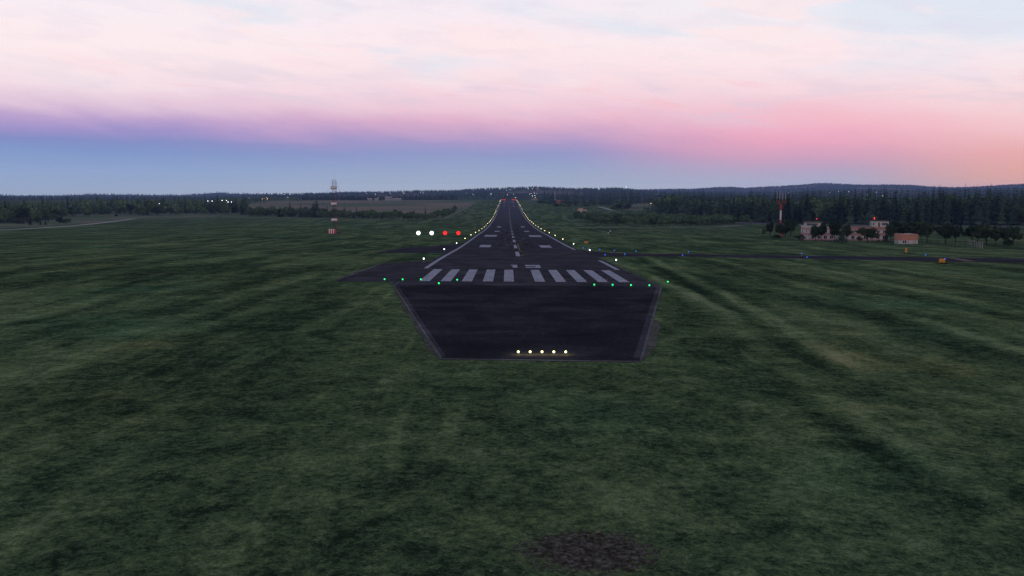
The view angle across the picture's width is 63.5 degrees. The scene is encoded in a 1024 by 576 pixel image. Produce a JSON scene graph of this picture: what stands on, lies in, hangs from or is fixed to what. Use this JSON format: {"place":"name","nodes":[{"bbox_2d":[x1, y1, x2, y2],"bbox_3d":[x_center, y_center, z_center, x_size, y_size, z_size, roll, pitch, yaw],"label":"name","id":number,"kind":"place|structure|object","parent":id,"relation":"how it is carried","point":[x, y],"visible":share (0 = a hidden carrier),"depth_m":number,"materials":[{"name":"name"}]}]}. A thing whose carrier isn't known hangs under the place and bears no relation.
{"place":"outdoors","nodes":[
{"label":"outdoors","id":0,"kind":"place"},
{"bbox_2d":[5,219,131,229],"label":"perimeter road","id":1,"kind":"structure","parent":0,"point":[74,225],"depth_m":743.63,"materials":[{"name":"grey asphalt"}]},
{"bbox_2d":[0,210,247,228],"bbox_3d":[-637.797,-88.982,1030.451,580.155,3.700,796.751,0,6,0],"label":"meadow","id":2,"kind":"structure","parent":0,"point":[82,218],"depth_m":1056.57,"materials":[{"name":"green plant"}]},
{"bbox_2d":[135,217,349,218],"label":"perimeter road","id":3,"kind":"structure","parent":0,"point":[240,217],"depth_m":1013.14,"materials":[{"name":"grey asphalt"}]},
{"bbox_2d":[248,200,476,217],"bbox_3d":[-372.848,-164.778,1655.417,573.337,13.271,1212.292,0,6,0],"label":"ploughed field","id":4,"kind":"structure","parent":0,"point":[406,206],"depth_m":1670.95,"materials":[{"name":"brown soil"}]},
{"bbox_2d":[334,244,449,281],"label":"apron pavement","id":5,"kind":"structure","parent":0,"point":[391,272],"depth_m":153.05,"materials":[{"name":"grey asphalt"}]},
{"bbox_2d":[444,200,479,218],"bbox_3d":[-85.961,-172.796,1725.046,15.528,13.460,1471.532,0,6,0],"label":"perimeter road","id":6,"kind":"structure","parent":0,"point":[451,215],"depth_m":1318.20,"materials":[{"name":"grey asphalt"}]},
{"bbox_2d":[0,184,1023,575],"bbox_3d":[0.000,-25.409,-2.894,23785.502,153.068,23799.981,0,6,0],"label":"ground","id":7,"kind":"structure","parent":0,"point":[254,394],"depth_m":48.57,"materials":[{"name":"green plant"}]},
{"bbox_2d":[0,208,13,222],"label":"broadleaf tree","id":8,"kind":"object","parent":7,"relation":"on","point":[6,213],"visible":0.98,"depth_m":820.99,"materials":[{"name":"green plant"}]},
{"bbox_2d":[14,207,29,221],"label":"broadleaf tree","id":9,"kind":"object","parent":7,"relation":"on","point":[22,212],"visible":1,"depth_m":818.11,"materials":[{"name":"green plant"}]},
{"bbox_2d":[24,209,35,221],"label":"broadleaf tree","id":10,"kind":"object","parent":7,"relation":"on","point":[30,212],"visible":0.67,"depth_m":828.21,"materials":[{"name":"green plant"}]},
{"bbox_2d":[41,209,50,219],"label":"broadleaf tree","id":11,"kind":"object","parent":7,"relation":"on","point":[47,214],"visible":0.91,"depth_m":864.88,"materials":[{"name":"green plant"}]},
{"bbox_2d":[67,205,78,214],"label":"broadleaf tree","id":12,"kind":"object","parent":7,"relation":"on","point":[70,209],"visible":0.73,"depth_m":1107.67,"materials":[{"name":"green plant"}]},
{"bbox_2d":[98,205,106,214],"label":"broadleaf tree","id":13,"kind":"object","parent":7,"relation":"on","point":[102,209],"visible":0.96,"depth_m":1179.33,"materials":[{"name":"green plant"}]},
{"bbox_2d":[0,193,244,221],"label":"western wood","id":14,"kind":"object","parent":7,"relation":"on","point":[196,204],"visible":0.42,"depth_m":1242.10,"materials":[{"name":"green plant"}]},
{"bbox_2d":[215,202,225,211],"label":"broadleaf tree","id":15,"kind":"object","parent":7,"relation":"on","point":[219,205],"visible":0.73,"depth_m":1229.34,"materials":[{"name":"green plant"}]},
{"bbox_2d":[254,206,261,214],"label":"broadleaf tree","id":16,"kind":"object","parent":7,"relation":"on","point":[257,211],"visible":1,"depth_m":1112.18,"materials":[{"name":"green plant"}]},
{"bbox_2d":[225,195,298,201],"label":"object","id":17,"kind":"object","parent":7,"relation":"on","point":[270,198],"visible":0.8,"depth_m":2149.45,"materials":[{"name":"green plant"}]},
{"bbox_2d":[325,180,357,232],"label":"antenna mast","id":18,"kind":"object","parent":7,"relation":"on","point":[334,203],"visible":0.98,"depth_m":459.03,"materials":[{"name":"metal"}]},
{"bbox_2d":[301,192,458,199],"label":"northern wood","id":19,"kind":"object","parent":7,"relation":"on","point":[380,198],"visible":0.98,"depth_m":2335.49,"materials":[{"name":"green plant"}]},
{"bbox_2d":[394,288,439,358],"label":"bare verge","id":20,"kind":"structure","parent":7,"relation":"on","point":[430,348],"depth_m":82.36,"materials":[{"name":"grey gravel"}]},
{"bbox_2d":[374,243,461,252],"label":"taxiway stub","id":21,"kind":"object","parent":7,"relation":"on","point":[436,249],"visible":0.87,"depth_m":261.58,"materials":[{"name":"asphalt"}]},
{"bbox_2d":[450,195,554,199],"bbox_3d":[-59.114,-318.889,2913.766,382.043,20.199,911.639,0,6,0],"label":"northern wood","id":22,"kind":"object","parent":7,"relation":"on","point":[526,198],"visible":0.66,"depth_m":3132.82,"materials":[{"name":"green plant"}]},
{"bbox_2d":[0,183,1023,199],"bbox_3d":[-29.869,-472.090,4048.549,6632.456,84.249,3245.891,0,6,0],"label":"hill forest","id":23,"kind":"object","parent":7,"relation":"on","point":[476,194],"visible":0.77,"depth_m":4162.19,"materials":[{"name":"green plant"}]},
{"bbox_2d":[390,200,659,285],"bbox_3d":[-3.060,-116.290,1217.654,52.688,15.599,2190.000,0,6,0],"label":"runway","id":24,"kind":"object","parent":7,"relation":"on","point":[510,244],"visible":1,"depth_m":181.98,"materials":[{"name":"grey asphalt"}]},
{"bbox_2d":[394,269,661,361],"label":"overrun pad","id":25,"kind":"object","parent":7,"relation":"on","point":[576,323],"visible":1,"depth_m":89.04,"materials":[{"name":"asphalt"}]},
{"bbox_2d":[612,215,621,224],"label":"broadleaf tree","id":26,"kind":"object","parent":7,"relation":"on","point":[616,219],"visible":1,"depth_m":759.58,"materials":[{"name":"green plant"}]},
{"bbox_2d":[643,320,660,359],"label":"bare verge","id":27,"kind":"structure","parent":7,"relation":"on","point":[652,339],"depth_m":76.14,"materials":[{"name":"grey gravel"}]},
{"bbox_2d":[661,215,674,225],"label":"broadleaf tree","id":28,"kind":"object","parent":7,"relation":"on","point":[666,219],"visible":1,"depth_m":731.53,"materials":[{"name":"green plant"}]},
{"bbox_2d":[540,188,857,205],"bbox_3d":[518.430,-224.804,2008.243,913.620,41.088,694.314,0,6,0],"label":"northern wood","id":29,"kind":"object","parent":7,"relation":"on","point":[610,200],"visible":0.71,"depth_m":1919.13,"materials":[{"name":"green plant"}]},
{"bbox_2d":[739,198,747,221],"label":"spruce tree","id":30,"kind":"object","parent":7,"relation":"on","point":[744,211],"visible":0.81,"depth_m":882.36,"materials":[{"name":"green plant"}]},
{"bbox_2d":[758,196,765,222],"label":"spruce tree","id":31,"kind":"object","parent":7,"relation":"on","point":[762,213],"visible":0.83,"depth_m":837.71,"materials":[{"name":"green plant"}]},
{"bbox_2d":[766,222,773,232],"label":"broadleaf tree","id":32,"kind":"object","parent":7,"relation":"on","point":[769,226],"visible":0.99,"depth_m":421.83,"materials":[{"name":"green plant"}]},
{"bbox_2d":[767,205,779,216],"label":"broadleaf tree","id":33,"kind":"object","parent":7,"relation":"on","point":[770,210],"visible":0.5,"depth_m":846.35,"materials":[{"name":"green plant"}]},
{"bbox_2d":[775,223,783,234],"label":"broadleaf tree","id":34,"kind":"object","parent":7,"relation":"on","point":[778,228],"visible":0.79,"depth_m":412.56,"materials":[{"name":"green plant"}]},
{"bbox_2d":[776,195,785,235],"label":"navigation mast","id":35,"kind":"object","parent":7,"relation":"on","point":[779,201],"visible":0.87,"depth_m":452.83,"materials":[{"name":"white metal"}]},
{"bbox_2d":[781,222,789,233],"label":"broadleaf tree","id":36,"kind":"object","parent":7,"relation":"on","point":[785,228],"visible":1,"depth_m":397.06,"materials":[{"name":"green plant"}]},
{"bbox_2d":[784,219,798,236],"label":"broadleaf tree","id":37,"kind":"object","parent":7,"relation":"on","point":[793,225],"visible":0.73,"depth_m":424.84,"materials":[{"name":"green plant"}]},
{"bbox_2d":[790,191,794,219],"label":"spruce tree","id":38,"kind":"object","parent":7,"relation":"on","point":[792,209],"visible":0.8,"depth_m":836.83,"materials":[{"name":"green plant"}]},
{"bbox_2d":[792,203,799,222],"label":"spruce tree","id":39,"kind":"object","parent":7,"relation":"on","point":[795,215],"visible":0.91,"depth_m":811.71,"materials":[{"name":"green plant"}]},
{"bbox_2d":[578,249,1023,262],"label":"taxiway","id":40,"kind":"structure","parent":7,"relation":"on","point":[609,254],"depth_m":218.01,"materials":[{"name":"grey asphalt"}]},
{"bbox_2d":[802,187,808,222],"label":"spruce tree","id":41,"kind":"object","parent":7,"relation":"on","point":[806,205],"visible":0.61,"depth_m":815.10,"materials":[{"name":"green plant"}]},
{"bbox_2d":[803,200,813,222],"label":"spruce tree","id":42,"kind":"object","parent":7,"relation":"on","point":[808,217],"visible":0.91,"depth_m":802.28,"materials":[{"name":"green plant"}]},
{"bbox_2d":[810,225,822,241],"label":"broadleaf tree","id":43,"kind":"object","parent":7,"relation":"on","point":[815,231],"visible":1,"depth_m":362.10,"materials":[{"name":"green plant"}]},
{"bbox_2d":[810,197,824,220],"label":"broadleaf tree","id":44,"kind":"object","parent":7,"relation":"on","point":[817,208],"visible":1,"depth_m":796.68,"materials":[{"name":"green plant"}]},
{"bbox_2d":[818,202,826,223],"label":"spruce tree","id":45,"kind":"object","parent":7,"relation":"on","point":[821,218],"visible":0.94,"depth_m":796.88,"materials":[{"name":"green plant"}]},
{"bbox_2d":[818,223,826,240],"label":"broadleaf tree","id":46,"kind":"object","parent":7,"relation":"on","point":[824,226],"visible":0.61,"depth_m":371.14,"materials":[{"name":"green plant"}]},
{"bbox_2d":[823,198,834,220],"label":"broadleaf tree","id":47,"kind":"object","parent":7,"relation":"on","point":[828,202],"visible":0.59,"depth_m":824.65,"materials":[{"name":"green plant"}]},
{"bbox_2d":[828,221,842,238],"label":"broadleaf tree","id":48,"kind":"object","parent":7,"relation":"on","point":[834,227],"visible":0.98,"depth_m":352.78,"materials":[{"name":"green plant"}]},
{"bbox_2d":[651,187,1023,221],"bbox_3d":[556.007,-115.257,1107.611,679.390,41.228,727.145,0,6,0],"label":"eastern wood","id":49,"kind":"object","parent":7,"relation":"on","point":[673,200],"visible":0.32,"depth_m":1028.62,"materials":[{"name":"green plant"}]},
{"bbox_2d":[832,196,847,212],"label":"broadleaf tree","id":50,"kind":"object","parent":7,"relation":"on","point":[844,201],"visible":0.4,"depth_m":825.54,"materials":[{"name":"green plant"}]},
{"bbox_2d":[837,192,843,220],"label":"spruce tree","id":51,"kind":"object","parent":7,"relation":"on","point":[838,211],"visible":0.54,"depth_m":815.19,"materials":[{"name":"green plant"}]},
{"bbox_2d":[837,219,847,242],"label":"spruce tree","id":52,"kind":"object","parent":7,"relation":"on","point":[841,238],"visible":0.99,"depth_m":341.72,"materials":[{"name":"green plant"}]},
{"bbox_2d":[838,197,846,223],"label":"spruce tree","id":53,"kind":"object","parent":7,"relation":"on","point":[842,209],"visible":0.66,"depth_m":804.25,"materials":[{"name":"green plant"}]},
{"bbox_2d":[801,220,889,240],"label":"airport terminal","id":54,"kind":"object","parent":7,"relation":"on","point":[880,225],"visible":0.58,"depth_m":377.60,"materials":[{"name":"beige paint"}]},
{"bbox_2d":[844,225,851,240],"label":"broadleaf tree","id":55,"kind":"object","parent":7,"relation":"on","point":[847,230],"visible":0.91,"depth_m":365.70,"materials":[{"name":"green plant"}]},
{"bbox_2d":[845,194,854,223],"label":"spruce tree","id":56,"kind":"object","parent":7,"relation":"on","point":[850,218],"visible":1,"depth_m":787.88,"materials":[{"name":"green plant"}]},
{"bbox_2d":[856,189,866,223],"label":"spruce tree","id":57,"kind":"object","parent":7,"relation":"on","point":[861,217],"visible":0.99,"depth_m":783.39,"materials":[{"name":"green plant"}]},
{"bbox_2d":[855,227,879,242],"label":"broadleaf tree","id":58,"kind":"object","parent":7,"relation":"on","point":[870,232],"visible":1,"depth_m":348.09,"materials":[{"name":"green plant"}]},
{"bbox_2d":[862,190,876,223],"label":"spruce tree","id":59,"kind":"object","parent":7,"relation":"on","point":[870,215],"visible":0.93,"depth_m":781.57,"materials":[{"name":"green plant"}]},
{"bbox_2d":[874,198,880,219],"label":"spruce tree","id":60,"kind":"object","parent":7,"relation":"on","point":[877,212],"visible":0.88,"depth_m":782.28,"materials":[{"name":"green plant"}]},
{"bbox_2d":[880,187,887,220],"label":"spruce tree","id":61,"kind":"object","parent":7,"relation":"on","point":[883,214],"visible":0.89,"depth_m":779.34,"materials":[{"name":"green plant"}]},
{"bbox_2d":[881,188,889,220],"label":"spruce tree","id":62,"kind":"object","parent":7,"relation":"on","point":[886,205],"visible":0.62,"depth_m":791.89,"materials":[{"name":"green plant"}]},
{"bbox_2d":[881,222,890,241],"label":"pine tree","id":63,"kind":"object","parent":7,"relation":"on","point":[886,238],"visible":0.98,"depth_m":357.19,"materials":[{"name":"green plant"}]},
{"bbox_2d":[885,224,897,240],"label":"broadleaf tree","id":64,"kind":"object","parent":7,"relation":"on","point":[893,229],"visible":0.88,"depth_m":363.75,"materials":[{"name":"green plant"}]},
{"bbox_2d":[886,194,896,221],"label":"spruce tree","id":65,"kind":"object","parent":7,"relation":"on","point":[888,219],"visible":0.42,"depth_m":785.80,"materials":[{"name":"green plant"}]},
{"bbox_2d":[889,193,895,223],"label":"spruce tree","id":66,"kind":"object","parent":7,"relation":"on","point":[892,213],"visible":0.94,"depth_m":775.16,"materials":[{"name":"green plant"}]},
{"bbox_2d":[893,188,899,220],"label":"spruce tree","id":67,"kind":"object","parent":7,"relation":"on","point":[896,210],"visible":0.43,"depth_m":799.20,"materials":[{"name":"green plant"}]},
{"bbox_2d":[896,195,902,221],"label":"spruce tree","id":68,"kind":"object","parent":7,"relation":"on","point":[899,212],"visible":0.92,"depth_m":773.88,"materials":[{"name":"green plant"}]},
{"bbox_2d":[891,221,908,233],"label":"broadleaf tree","id":69,"kind":"object","parent":7,"relation":"on","point":[897,224],"visible":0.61,"depth_m":378.72,"materials":[{"name":"green plant"}]},
{"bbox_2d":[898,194,906,222],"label":"spruce tree","id":70,"kind":"object","parent":7,"relation":"on","point":[902,218],"visible":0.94,"depth_m":770.98,"materials":[{"name":"green plant"}]},
{"bbox_2d":[897,203,912,220],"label":"broadleaf tree","id":71,"kind":"object","parent":7,"relation":"on","point":[908,209],"visible":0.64,"depth_m":783.42,"materials":[{"name":"green plant"}]},
{"bbox_2d":[894,233,918,243],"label":"brick hut","id":72,"kind":"object","parent":7,"relation":"on","point":[904,238],"visible":0.97,"depth_m":333.52,"materials":[{"name":"brick"}]},
{"bbox_2d":[901,221,921,233],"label":"broadleaf tree","id":73,"kind":"object","parent":7,"relation":"on","point":[911,227],"visible":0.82,"depth_m":371.33,"materials":[{"name":"green plant"}]},
{"bbox_2d":[909,195,919,221],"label":"spruce tree","id":74,"kind":"object","parent":7,"relation":"on","point":[916,212],"visible":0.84,"depth_m":775.93,"materials":[{"name":"green plant"}]},
{"bbox_2d":[918,199,925,221],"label":"spruce tree","id":75,"kind":"object","parent":7,"relation":"on","point":[922,216],"visible":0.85,"depth_m":765.47,"materials":[{"name":"green plant"}]},
{"bbox_2d":[918,188,930,220],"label":"spruce tree","id":76,"kind":"object","parent":7,"relation":"on","point":[924,201],"visible":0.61,"depth_m":776.24,"materials":[{"name":"green plant"}]},
{"bbox_2d":[917,222,937,242],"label":"broadleaf tree","id":77,"kind":"object","parent":7,"relation":"on","point":[925,229],"visible":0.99,"depth_m":346.67,"materials":[{"name":"green plant"}]},
{"bbox_2d":[923,195,931,223],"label":"spruce tree","id":78,"kind":"object","parent":7,"relation":"on","point":[926,213],"visible":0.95,"depth_m":765.35,"materials":[{"name":"green plant"}]},
{"bbox_2d":[929,188,936,221],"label":"spruce tree","id":79,"kind":"object","parent":7,"relation":"on","point":[933,201],"visible":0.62,"depth_m":799.00,"materials":[{"name":"green plant"}]},
{"bbox_2d":[894,238,982,248],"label":"post fence","id":80,"kind":"object","parent":7,"relation":"on","point":[981,246],"visible":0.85,"depth_m":305.63,"materials":[{"name":"metal"}]},
{"bbox_2d":[935,191,944,224],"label":"spruce tree","id":81,"kind":"object","parent":7,"relation":"on","point":[939,213],"visible":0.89,"depth_m":772.32,"materials":[{"name":"green plant"}]},
{"bbox_2d":[936,223,955,243],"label":"broadleaf tree","id":82,"kind":"object","parent":7,"relation":"on","point":[946,231],"visible":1,"depth_m":335.03,"materials":[{"name":"green plant"}]},
{"bbox_2d":[941,193,954,223],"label":"spruce tree","id":83,"kind":"object","parent":7,"relation":"on","point":[949,218],"visible":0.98,"depth_m":760.98,"materials":[{"name":"green plant"}]},
{"bbox_2d":[949,188,957,223],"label":"spruce tree","id":84,"kind":"object","parent":7,"relation":"on","point":[953,210],"visible":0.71,"depth_m":771.43,"materials":[{"name":"green plant"}]},
{"bbox_2d":[942,194,965,211],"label":"broadleaf tree","id":85,"kind":"object","parent":7,"relation":"on","point":[951,198],"visible":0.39,"depth_m":781.08,"materials":[{"name":"green plant"}]},
{"bbox_2d":[953,189,962,224],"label":"spruce tree","id":86,"kind":"object","parent":7,"relation":"on","point":[958,221],"visible":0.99,"depth_m":754.57,"materials":[{"name":"green plant"}]},
{"bbox_2d":[953,225,963,242],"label":"broadleaf tree","id":87,"kind":"object","parent":7,"relation":"on","point":[957,230],"visible":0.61,"depth_m":343.02,"materials":[{"name":"green plant"}]},
{"bbox_2d":[956,198,971,224],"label":"broadleaf tree","id":88,"kind":"object","parent":7,"relation":"on","point":[963,205],"visible":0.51,"depth_m":765.71,"materials":[{"name":"green plant"}]},
{"bbox_2d":[962,193,973,224],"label":"spruce tree","id":89,"kind":"object","parent":7,"relation":"on","point":[965,218],"visible":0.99,"depth_m":756.03,"materials":[{"name":"green plant"}]},
{"bbox_2d":[966,195,975,224],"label":"spruce tree","id":90,"kind":"object","parent":7,"relation":"on","point":[973,207],"visible":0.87,"depth_m":754.90,"materials":[{"name":"green plant"}]},
{"bbox_2d":[969,189,985,224],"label":"spruce tree","id":91,"kind":"object","parent":7,"relation":"on","point":[977,218],"visible":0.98,"depth_m":747.72,"materials":[{"name":"green plant"}]},
{"bbox_2d":[967,224,987,241],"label":"broadleaf tree","id":92,"kind":"object","parent":7,"relation":"on","point":[972,228],"visible":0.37,"depth_m":353.57,"materials":[{"name":"green plant"}]},
{"bbox_2d":[981,190,990,215],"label":"spruce tree","id":93,"kind":"object","parent":7,"relation":"on","point":[986,201],"visible":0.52,"depth_m":762.06,"materials":[{"name":"green plant"}]},
{"bbox_2d":[970,224,1003,244],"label":"broadleaf tree","id":94,"kind":"object","parent":7,"relation":"on","point":[982,231],"visible":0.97,"depth_m":320.39,"materials":[{"name":"green plant"}]},
{"bbox_2d":[989,190,998,224],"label":"spruce tree","id":95,"kind":"object","parent":7,"relation":"on","point":[992,217],"visible":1,"depth_m":746.19,"materials":[{"name":"green plant"}]},
{"bbox_2d":[990,230,1001,244],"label":"broadleaf tree","id":96,"kind":"object","parent":7,"relation":"on","point":[994,235],"visible":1,"depth_m":317.25,"materials":[{"name":"green plant"}]},
{"bbox_2d":[994,190,1008,224],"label":"spruce tree","id":97,"kind":"object","parent":7,"relation":"on","point":[1000,218],"visible":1,"depth_m":744.41,"materials":[{"name":"green plant"}]},
{"bbox_2d":[999,227,1009,240],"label":"broadleaf tree","id":98,"kind":"object","parent":7,"relation":"on","point":[1004,235],"visible":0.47,"depth_m":327.82,"materials":[{"name":"green plant"}]},
{"bbox_2d":[1005,193,1020,225],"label":"spruce tree","id":99,"kind":"object","parent":7,"relation":"on","point":[1011,221],"visible":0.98,"depth_m":742.32,"materials":[{"name":"green plant"}]},
{"bbox_2d":[1004,226,1022,245],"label":"broadleaf tree","id":100,"kind":"object","parent":7,"relation":"on","point":[1013,233],"visible":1,"depth_m":311.75,"materials":[{"name":"green plant"}]},
{"bbox_2d":[0,0,1023,195],"label":"sky","id":101,"kind":"structure","parent":0,"point":[158,97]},
{"bbox_2d":[536,225,743,227],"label":"track","id":102,"kind":"structure","parent":0,"point":[635,227],"depth_m":676.39,"materials":[{"name":"grey asphalt"}]},
{"bbox_2d":[628,202,799,207],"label":"meadow","id":103,"kind":"structure","parent":0,"point":[649,204],"depth_m":1748.33,"materials":[{"name":"green plant"}]},
{"bbox_2d":[725,222,1023,226],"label":"access road","id":104,"kind":"structure","parent":0,"point":[843,225],"depth_m":778.96,"materials":[{"name":"grey asphalt"}]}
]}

